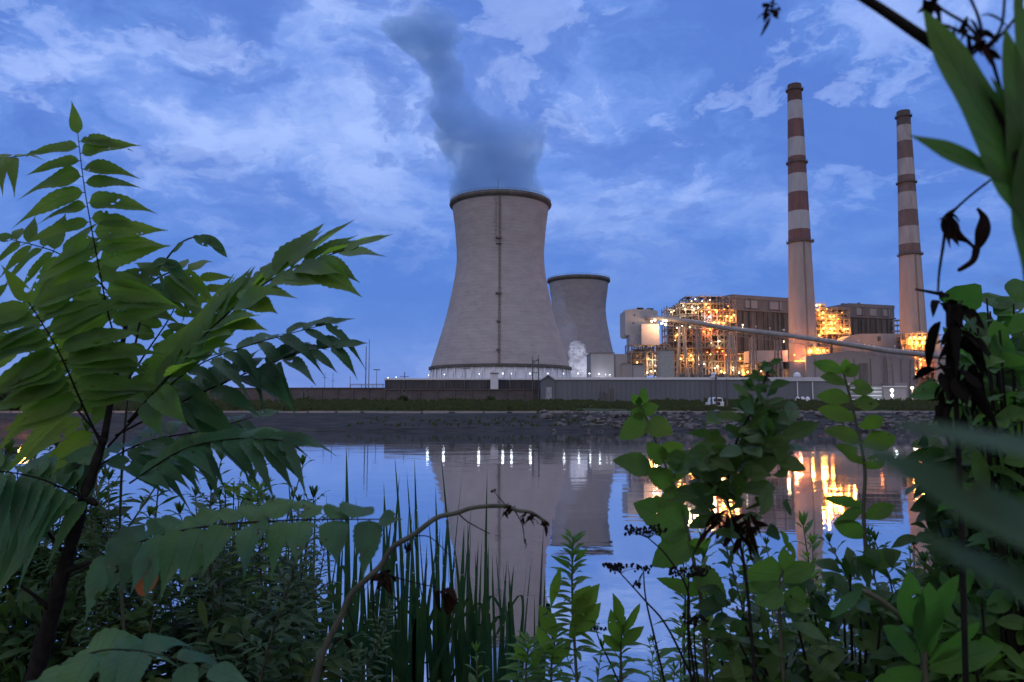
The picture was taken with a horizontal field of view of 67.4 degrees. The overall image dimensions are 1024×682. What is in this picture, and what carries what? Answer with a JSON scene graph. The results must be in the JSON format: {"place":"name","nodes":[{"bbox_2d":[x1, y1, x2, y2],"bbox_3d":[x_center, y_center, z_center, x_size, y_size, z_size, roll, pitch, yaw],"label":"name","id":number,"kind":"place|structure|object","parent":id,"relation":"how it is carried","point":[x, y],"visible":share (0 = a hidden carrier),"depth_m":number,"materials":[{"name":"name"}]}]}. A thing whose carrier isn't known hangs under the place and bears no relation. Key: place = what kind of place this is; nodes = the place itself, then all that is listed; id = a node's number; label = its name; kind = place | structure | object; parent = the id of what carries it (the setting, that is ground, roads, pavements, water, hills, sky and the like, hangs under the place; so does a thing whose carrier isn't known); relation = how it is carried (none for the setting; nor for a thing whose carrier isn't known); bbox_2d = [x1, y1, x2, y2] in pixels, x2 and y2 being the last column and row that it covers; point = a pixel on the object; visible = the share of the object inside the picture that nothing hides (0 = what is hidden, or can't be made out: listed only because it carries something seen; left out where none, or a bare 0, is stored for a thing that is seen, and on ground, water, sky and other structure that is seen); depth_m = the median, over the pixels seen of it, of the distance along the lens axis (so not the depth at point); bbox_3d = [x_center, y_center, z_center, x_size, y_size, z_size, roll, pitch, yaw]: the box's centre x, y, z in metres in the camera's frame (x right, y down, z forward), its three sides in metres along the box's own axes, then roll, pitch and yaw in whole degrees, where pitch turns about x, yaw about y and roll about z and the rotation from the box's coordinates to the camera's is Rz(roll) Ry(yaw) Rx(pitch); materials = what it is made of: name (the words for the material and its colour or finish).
{"place":"outdoors","nodes":[
{"label":"outdoors","id":0,"kind":"place"},
{"bbox_2d":[0,405,933,681],"bbox_3d":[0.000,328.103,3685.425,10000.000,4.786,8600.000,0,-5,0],"label":"ground","id":1,"kind":"structure","parent":0,"point":[314,421],"depth_m":73.88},
{"bbox_2d":[13,434,100,678],"bbox_3d":[-1.139,0.609,1.925,0.268,0.756,0.304,2,-6,-23],"label":"mugwort plant","id":2,"kind":"object","parent":1,"relation":"on","point":[53,560],"visible":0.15,"depth_m":1.93,"materials":[{"name":"green plant"}]},
{"bbox_2d":[0,449,141,668],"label":"shrub","id":3,"kind":"object","parent":1,"relation":"on","point":[42,550],"visible":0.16,"depth_m":2.15,"materials":[{"name":"green plant"}]},
{"bbox_2d":[0,546,172,681],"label":"shrub","id":4,"kind":"object","parent":1,"relation":"on","point":[14,645],"visible":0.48,"depth_m":1.84,"materials":[{"name":"green plant"}]},
{"bbox_2d":[24,487,171,667],"bbox_3d":[-1.088,0.611,1.926,0.292,0.767,0.310,5,-10,19],"label":"narrow leaved weed","id":5,"kind":"object","parent":1,"relation":"on","point":[54,659],"visible":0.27,"depth_m":1.92,"materials":[{"name":"green plant"}]},
{"bbox_2d":[69,570,134,681],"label":"mugwort plant","id":6,"kind":"object","parent":1,"relation":"on","point":[98,618],"visible":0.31,"depth_m":1.71,"materials":[{"name":"green plant"}]},
{"bbox_2d":[56,469,155,681],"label":"mugwort plant","id":7,"kind":"object","parent":1,"relation":"on","point":[109,476],"visible":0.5,"depth_m":1.88,"materials":[{"name":"green plant"}]},
{"bbox_2d":[65,506,159,678],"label":"mugwort plant","id":8,"kind":"object","parent":1,"relation":"on","point":[94,510],"visible":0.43,"depth_m":1.88,"materials":[{"name":"green plant"}]},
{"bbox_2d":[74,419,163,667],"bbox_3d":[-1.091,0.610,2.131,0.282,0.792,0.277,-3,-6,29],"label":"narrow leaved weed","id":9,"kind":"object","parent":1,"relation":"on","point":[86,426],"visible":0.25,"depth_m":2.13,"materials":[{"name":"green plant"}]},
{"bbox_2d":[129,577,175,680],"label":"oval leaved weed","id":10,"kind":"object","parent":1,"relation":"on","point":[145,623],"visible":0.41,"depth_m":1.77,"materials":[{"name":"green plant"}]},
{"bbox_2d":[137,505,193,681],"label":"narrow leaved weed","id":11,"kind":"object","parent":1,"relation":"on","point":[167,627],"visible":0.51,"depth_m":1.92,"materials":[{"name":"green plant"}]},
{"bbox_2d":[157,450,231,676],"bbox_3d":[-0.869,0.661,2.070,0.255,0.726,0.316,3,-6,-33],"label":"narrow leaved weed","id":12,"kind":"object","parent":1,"relation":"on","point":[185,627],"visible":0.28,"depth_m":2.10,"materials":[{"name":"green plant"}]},
{"bbox_2d":[10,388,384,401],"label":"boundary wall","id":13,"kind":"structure","parent":1,"relation":"on","point":[344,393],"depth_m":199.55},
{"bbox_2d":[0,100,402,681],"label":"feathery leaved tree","id":14,"kind":"object","parent":1,"relation":"on","point":[94,359],"visible":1,"depth_m":1.25,"materials":[{"name":"green plant"}]},
{"bbox_2d":[118,234,226,630],"bbox_3d":[-0.657,0.288,1.394,0.268,0.974,0.097,-3,-6,34],"label":"climbing shoot","id":15,"kind":"object","parent":14,"relation":"attached to","point":[174,268],"visible":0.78,"depth_m":1.41,"materials":[{"name":"green plant"}]},
{"bbox_2d":[162,463,269,681],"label":"narrow leaved weed","id":16,"kind":"object","parent":1,"relation":"on","point":[234,527],"visible":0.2,"depth_m":2.04,"materials":[{"name":"green plant"}]},
{"bbox_2d":[172,521,261,681],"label":"mugwort plant","id":17,"kind":"object","parent":1,"relation":"on","point":[192,614],"visible":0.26,"depth_m":1.84,"materials":[{"name":"green plant"}]},
{"bbox_2d":[171,479,265,681],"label":"mugwort plant","id":18,"kind":"object","parent":1,"relation":"on","point":[219,647],"visible":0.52,"depth_m":1.74,"materials":[{"name":"green plant"}]},
{"bbox_2d":[163,501,275,678],"bbox_3d":[-0.632,0.701,1.816,0.252,0.658,0.267,-6,-8,24],"label":"narrow leaved weed","id":19,"kind":"object","parent":1,"relation":"on","point":[179,507],"visible":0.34,"depth_m":1.80,"materials":[{"name":"green plant"}]},
{"bbox_2d":[109,556,342,681],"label":"shrub","id":20,"kind":"object","parent":1,"relation":"on","point":[333,598],"visible":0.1,"depth_m":2.15,"materials":[{"name":"green plant"}]},
{"bbox_2d":[195,517,267,677],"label":"mugwort plant","id":21,"kind":"object","parent":1,"relation":"on","point":[250,605],"visible":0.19,"depth_m":2.00,"materials":[{"name":"green plant"}]},
{"bbox_2d":[201,470,271,599],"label":"shrub","id":22,"kind":"object","parent":1,"relation":"on","point":[230,489],"visible":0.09,"depth_m":2.53,"materials":[{"name":"green plant"}]},
{"bbox_2d":[140,583,364,681],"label":"shrub","id":23,"kind":"object","parent":1,"relation":"on","point":[335,664],"visible":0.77,"depth_m":1.62,"materials":[{"name":"green plant"}]},
{"bbox_2d":[223,479,289,677],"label":"plant","id":24,"kind":"object","parent":1,"relation":"on","point":[256,499],"visible":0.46,"depth_m":1.96,"materials":[{"name":"green plant"}]},
{"bbox_2d":[198,500,331,681],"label":"mugwort plant","id":25,"kind":"object","parent":1,"relation":"on","point":[283,624],"visible":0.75,"depth_m":1.54,"materials":[{"name":"green plant"}]},
{"bbox_2d":[246,494,347,681],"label":"mugwort plant","id":26,"kind":"object","parent":1,"relation":"on","point":[277,568],"visible":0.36,"depth_m":1.79,"materials":[{"name":"green plant"}]},
{"bbox_2d":[254,485,340,678],"bbox_3d":[-0.520,0.687,1.819,0.240,0.693,0.272,2,-5,-18],"label":"mugwort plant","id":27,"kind":"object","parent":1,"relation":"on","point":[313,493],"visible":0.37,"depth_m":1.81,"materials":[{"name":"green plant"}]},
{"bbox_2d":[261,539,334,681],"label":"mugwort plant","id":28,"kind":"object","parent":1,"relation":"on","point":[314,596],"visible":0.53,"depth_m":1.73,"materials":[{"name":"green plant"}]},
{"bbox_2d":[325,497,342,681],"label":"reed clump","id":29,"kind":"object","parent":1,"relation":"on","point":[339,587],"visible":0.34,"depth_m":3.45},
{"bbox_2d":[327,499,357,681],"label":"reed clump","id":30,"kind":"object","parent":1,"relation":"on","point":[349,589],"visible":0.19,"depth_m":3.83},
{"bbox_2d":[343,447,365,681],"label":"reed clump","id":31,"kind":"object","parent":1,"relation":"on","point":[347,567],"visible":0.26,"depth_m":4.13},
{"bbox_2d":[346,590,399,681],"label":"mugwort plant","id":32,"kind":"object","parent":1,"relation":"on","point":[371,655],"visible":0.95,"depth_m":1.72,"materials":[{"name":"green plant"}]},
{"bbox_2d":[336,543,412,681],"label":"reed clump","id":33,"kind":"object","parent":1,"relation":"on","point":[356,640],"visible":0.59,"depth_m":3.40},
{"bbox_2d":[367,506,390,681],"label":"reed clump","id":34,"kind":"object","parent":1,"relation":"on","point":[374,671],"visible":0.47,"depth_m":3.72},
{"bbox_2d":[355,474,412,681],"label":"reed clump","id":35,"kind":"object","parent":1,"relation":"on","point":[392,568],"visible":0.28,"depth_m":3.87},
{"bbox_2d":[369,484,415,681],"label":"reed clump","id":36,"kind":"object","parent":1,"relation":"on","point":[402,647],"visible":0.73,"depth_m":3.52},
{"bbox_2d":[400,458,428,681],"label":"reed clump","id":37,"kind":"object","parent":1,"relation":"on","point":[418,651],"visible":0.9,"depth_m":3.47,"materials":[{"name":"plant"}]},
{"bbox_2d":[393,453,437,681],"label":"reed clump","id":38,"kind":"object","parent":1,"relation":"on","point":[413,600],"visible":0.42,"depth_m":3.98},
{"bbox_2d":[379,523,452,681],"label":"reed clump","id":39,"kind":"object","parent":1,"relation":"on","point":[397,620],"visible":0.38,"depth_m":3.83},
{"bbox_2d":[311,489,549,681],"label":"arched dead stalk","id":40,"kind":"object","parent":1,"relation":"on","point":[449,598],"visible":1,"depth_m":1.02,"materials":[{"name":"brown plant"}]},
{"bbox_2d":[417,471,462,681],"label":"reed clump","id":41,"kind":"object","parent":1,"relation":"on","point":[438,636],"visible":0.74,"depth_m":3.60,"materials":[{"name":"plant"}]},
{"bbox_2d":[426,487,458,681],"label":"reed clump","id":42,"kind":"object","parent":1,"relation":"on","point":[437,575],"visible":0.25,"depth_m":4.05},
{"bbox_2d":[428,531,472,681],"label":"reed clump","id":43,"kind":"object","parent":1,"relation":"on","point":[466,637],"visible":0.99,"depth_m":3.44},
{"bbox_2d":[441,459,470,681],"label":"reed clump","id":44,"kind":"object","parent":1,"relation":"on","point":[457,654],"visible":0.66,"depth_m":3.69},
{"bbox_2d":[424,543,489,681],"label":"reed clump","id":45,"kind":"object","parent":1,"relation":"on","point":[474,636],"visible":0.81,"depth_m":3.50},
{"bbox_2d":[384,389,539,401],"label":"retaining wall","id":46,"kind":"structure","parent":1,"relation":"on","point":[525,395],"depth_m":195.54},
{"bbox_2d":[384,378,541,388],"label":"dark hall","id":47,"kind":"structure","parent":1,"relation":"on","point":[460,383],"depth_m":205.73,"materials":[{"name":"grey"}]},
{"bbox_2d":[0,411,928,412],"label":"kerb","id":48,"kind":"structure","parent":1,"relation":"on","point":[455,411],"depth_m":78.58,"materials":[{"name":"concrete"}]},
{"bbox_2d":[452,543,513,681],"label":"reed clump","id":49,"kind":"object","parent":1,"relation":"on","point":[493,674],"visible":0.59,"depth_m":3.73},
{"bbox_2d":[466,487,516,681],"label":"reed clump","id":50,"kind":"object","parent":1,"relation":"on","point":[484,604],"visible":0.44,"depth_m":4.00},
{"bbox_2d":[485,557,506,681],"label":"reed clump","id":51,"kind":"object","parent":1,"relation":"on","point":[501,654],"visible":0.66,"depth_m":3.98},
{"bbox_2d":[429,187,571,377],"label":"cooling tower","id":52,"kind":"structure","parent":1,"relation":"on","point":[500,319],"depth_m":429.80,"materials":[{"name":"concrete"}]},
{"bbox_2d":[493,560,527,681],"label":"reed clump","id":53,"kind":"object","parent":1,"relation":"on","point":[512,627],"visible":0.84,"depth_m":3.44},
{"bbox_2d":[497,630,553,681],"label":"goldenrod","id":54,"kind":"object","parent":1,"relation":"on","point":[521,653],"visible":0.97,"depth_m":1.45,"materials":[{"name":"green plant"}]},
{"bbox_2d":[112,397,947,426],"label":"grass","id":55,"kind":"structure","parent":1,"relation":"on","point":[537,405],"depth_m":99.79,"materials":[{"name":"plant"}]},
{"bbox_2d":[523,626,574,681],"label":"goldenrod","id":56,"kind":"object","parent":1,"relation":"on","point":[555,656],"visible":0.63,"depth_m":1.44,"materials":[{"name":"green plant"}]},
{"bbox_2d":[539,528,603,681],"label":"goldenrod","id":57,"kind":"object","parent":1,"relation":"on","point":[584,610],"visible":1,"depth_m":1.40,"materials":[{"name":"green plant"}]},
{"bbox_2d":[586,352,626,376],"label":"pump house","id":58,"kind":"structure","parent":1,"relation":"on","point":[602,364],"depth_m":440.84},
{"bbox_2d":[596,593,652,681],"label":"goldenrod","id":59,"kind":"object","parent":1,"relation":"on","point":[619,625],"visible":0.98,"depth_m":1.44,"materials":[{"name":"green plant"}]},
{"bbox_2d":[602,562,693,681],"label":"umbel seedhead","id":60,"kind":"object","parent":1,"relation":"on","point":[619,566],"visible":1,"depth_m":1.16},
{"bbox_2d":[633,564,665,681],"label":"umbel seedhead","id":61,"kind":"object","parent":1,"relation":"on","point":[645,568],"visible":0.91,"depth_m":1.22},
{"bbox_2d":[539,373,766,401],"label":"long shed","id":62,"kind":"structure","parent":1,"relation":"on","point":[625,388],"depth_m":187.62,"materials":[{"name":"grey metal"}]},
{"bbox_2d":[624,523,695,681],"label":"umbel seedhead","id":63,"kind":"object","parent":1,"relation":"on","point":[631,530],"visible":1,"depth_m":1.17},
{"bbox_2d":[657,349,674,376],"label":"silo","id":64,"kind":"object","parent":1,"relation":"on","point":[665,357],"visible":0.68,"depth_m":430.72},
{"bbox_2d":[613,387,726,681],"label":"serrated leaved sapling","id":65,"kind":"object","parent":1,"relation":"on","point":[672,516],"visible":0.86,"depth_m":1.27,"materials":[{"name":"green plant"}]},
{"bbox_2d":[652,544,715,681],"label":"green goldenrod","id":66,"kind":"object","parent":1,"relation":"on","point":[677,631],"visible":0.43,"depth_m":1.88,"materials":[{"name":"green plant"}]},
{"bbox_2d":[668,563,710,681],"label":"umbel seedhead","id":67,"kind":"object","parent":1,"relation":"on","point":[699,571],"visible":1,"depth_m":1.17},
{"bbox_2d":[672,546,727,681],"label":"green goldenrod","id":68,"kind":"object","parent":1,"relation":"on","point":[711,666],"visible":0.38,"depth_m":1.60,"materials":[{"name":"green plant"}]},
{"bbox_2d":[539,409,934,431],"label":"riprap","id":69,"kind":"object","parent":1,"relation":"on","point":[692,425],"visible":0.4,"depth_m":74.40,"materials":[{"name":"stone"}]},
{"bbox_2d":[666,358,818,681],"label":"dark leafy shoot","id":70,"kind":"object","parent":1,"relation":"on","point":[707,464],"visible":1,"depth_m":0.92,"materials":[{"name":"green plant"}]},
{"bbox_2d":[712,515,773,623],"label":"broad leaved weed","id":71,"kind":"object","parent":1,"relation":"on","point":[732,576],"visible":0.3,"depth_m":1.60,"materials":[{"name":"green plant"}]},
{"bbox_2d":[698,622,812,681],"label":"shrub","id":72,"kind":"object","parent":1,"relation":"on","point":[797,674],"visible":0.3,"depth_m":1.19,"materials":[{"name":"green plant"}]},
{"bbox_2d":[714,534,797,667],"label":"broad leaved weed","id":73,"kind":"object","parent":1,"relation":"on","point":[755,610],"visible":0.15,"depth_m":1.34,"materials":[{"name":"green plant"}]},
{"bbox_2d":[744,350,787,376],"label":"precipitator","id":74,"kind":"object","parent":1,"relation":"on","point":[766,355],"visible":0.41,"depth_m":453.13,"materials":[{"name":"metal"}]},
{"bbox_2d":[740,530,814,681],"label":"curling shoot","id":75,"kind":"object","parent":1,"relation":"on","point":[764,575],"visible":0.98,"depth_m":1.06,"materials":[{"name":"green plant"}]},
{"bbox_2d":[645,315,945,399],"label":"conveyor","id":76,"kind":"object","parent":1,"relation":"on","point":[757,331],"visible":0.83,"depth_m":444.89,"materials":[{"name":"metal"}]},
{"bbox_2d":[772,510,847,658],"bbox_3d":[0.669,0.699,1.713,0.220,0.629,0.242,3,-9,-43],"label":"green goldenrod","id":77,"kind":"object","parent":1,"relation":"on","point":[803,519],"visible":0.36,"depth_m":1.73,"materials":[{"name":"green plant"}]},
{"bbox_2d":[766,372,881,400],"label":"sloped shed","id":78,"kind":"structure","parent":1,"relation":"on","point":[798,385],"depth_m":189.64,"materials":[{"name":"grey metal"}]},
{"bbox_2d":[693,540,988,681],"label":"shrub","id":79,"kind":"object","parent":1,"relation":"on","point":[868,617],"visible":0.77,"depth_m":1.11,"materials":[{"name":"green plant"}]},
{"bbox_2d":[780,351,913,397],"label":"coal bunker","id":80,"kind":"object","parent":1,"relation":"on","point":[870,372],"visible":0.39,"depth_m":448.39},
{"bbox_2d":[785,82,817,361],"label":"chimney","id":81,"kind":"object","parent":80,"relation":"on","point":[801,308],"visible":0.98,"depth_m":467.71,"materials":[{"name":"red paint"}]},
{"bbox_2d":[813,359,900,679],"bbox_3d":[0.547,0.497,1.201,0.129,0.939,0.027,0,-5,0],"label":"oval leaved sapling","id":82,"kind":"object","parent":1,"relation":"on","point":[846,524],"visible":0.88,"depth_m":1.23,"materials":[{"name":"green plant"}]},
{"bbox_2d":[833,333,902,352],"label":"turbine hall","id":83,"kind":"structure","parent":1,"relation":"on","point":[885,340],"depth_m":522.14,"materials":[{"name":"metal"}]},
{"bbox_2d":[867,531,903,641],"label":"broad leaved weed","id":84,"kind":"object","parent":1,"relation":"on","point":[883,585],"visible":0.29,"depth_m":1.49,"materials":[{"name":"green plant"}]},
{"bbox_2d":[895,109,927,387],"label":"chimney","id":85,"kind":"object","parent":1,"relation":"on","point":[912,308],"visible":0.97,"depth_m":528.83,"materials":[{"name":"red paint"}]},
{"bbox_2d":[830,571,1002,681],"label":"milkweed","id":86,"kind":"object","parent":1,"relation":"on","point":[923,616],"visible":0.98,"depth_m":0.90,"materials":[{"name":"green plant"}]},
{"bbox_2d":[845,278,1023,602],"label":"blurred grass","id":87,"kind":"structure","parent":1,"relation":"on","point":[990,509],"depth_m":0.13,"materials":[{"name":"plant"}]},
{"bbox_2d":[858,0,1023,282],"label":"overhanging stalk","id":88,"kind":"object","parent":1,"relation":"on","point":[994,120],"visible":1,"depth_m":0.43,"materials":[{"name":"green plant"}]},
{"bbox_2d":[937,179,990,291],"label":"hanging dead leaf","id":89,"kind":"object","parent":88,"relation":"hanging from","point":[950,226],"visible":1,"depth_m":0.61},
{"bbox_2d":[917,0,1013,88],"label":"dead flower head","id":90,"kind":"object","parent":88,"relation":"attached to","point":[931,7],"visible":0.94,"depth_m":0.45},
{"bbox_2d":[891,480,1003,669],"bbox_3d":[0.758,0.575,1.150,0.232,0.736,0.261,5,-7,-41],"label":"shrub","id":91,"kind":"object","parent":1,"relation":"on","point":[950,569],"visible":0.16,"depth_m":1.18,"materials":[{"name":"green plant"}]},
{"bbox_2d":[913,288,998,681],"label":"withered shoot","id":92,"kind":"object","parent":1,"relation":"on","point":[954,387],"visible":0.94,"depth_m":0.74,"materials":[{"name":"brown plant"}]},
{"bbox_2d":[893,567,1023,681],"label":"shrub","id":93,"kind":"object","parent":1,"relation":"on","point":[990,672],"visible":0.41,"depth_m":1.01,"materials":[{"name":"green plant"}]},
{"bbox_2d":[905,317,1023,641],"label":"shrub","id":94,"kind":"object","parent":1,"relation":"on","point":[934,449],"visible":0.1,"depth_m":1.23,"materials":[{"name":"green plant"}]},
{"bbox_2d":[908,312,1023,681],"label":"shrub","id":95,"kind":"object","parent":1,"relation":"on","point":[1003,622],"visible":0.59,"depth_m":1.03,"materials":[{"name":"green plant"}]},
{"bbox_2d":[939,278,1023,481],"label":"shrub","id":96,"kind":"object","parent":1,"relation":"on","point":[974,297],"visible":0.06,"depth_m":1.37,"materials":[{"name":"green plant"}]},
{"bbox_2d":[0,431,950,681],"bbox_3d":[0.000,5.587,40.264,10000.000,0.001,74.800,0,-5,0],"label":"pond","id":97,"kind":"structure","parent":0,"point":[574,482],"depth_m":16.54,"materials":[{"name":"liquid"}]},
{"bbox_2d":[0,0,1023,387],"label":"sky","id":98,"kind":"structure","parent":0,"point":[654,132],"materials":[{"name":"blue"}]},
{"bbox_2d":[547,273,612,376],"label":"cooling tower","id":99,"kind":"structure","parent":0,"point":[578,301],"depth_m":729.87,"materials":[{"name":"concrete"}]},
{"bbox_2d":[620,307,666,376],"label":"transfer house","id":100,"kind":"structure","parent":0,"point":[637,328],"depth_m":457.30,"materials":[{"name":"metal"}]},
{"bbox_2d":[625,343,670,375],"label":"steelwork","id":101,"kind":"object","parent":100,"relation":"attached to","point":[649,366],"visible":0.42,"depth_m":474.99,"materials":[{"name":"metal"}]},
{"bbox_2d":[669,294,788,376],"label":"boiler house","id":102,"kind":"structure","parent":0,"point":[764,313],"depth_m":512.38,"materials":[{"name":"metal"}]},
{"bbox_2d":[661,295,737,374],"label":"steelwork","id":103,"kind":"object","parent":102,"relation":"attached to","point":[714,347],"visible":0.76,"depth_m":484.75,"materials":[{"name":"metal"}]},
{"bbox_2d":[820,303,895,352],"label":"boiler house","id":104,"kind":"structure","parent":0,"point":[870,319],"depth_m":570.25,"materials":[{"name":"metal"}]},
{"bbox_2d":[815,302,850,345],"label":"steelwork","id":105,"kind":"object","parent":104,"relation":"attached to","point":[831,323],"visible":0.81,"depth_m":543.86,"materials":[{"name":"metal"}]},
{"bbox_2d":[896,331,935,377],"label":"steelwork","id":106,"kind":"object","parent":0,"point":[904,341],"visible":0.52,"depth_m":504.67,"materials":[{"name":"metal"}]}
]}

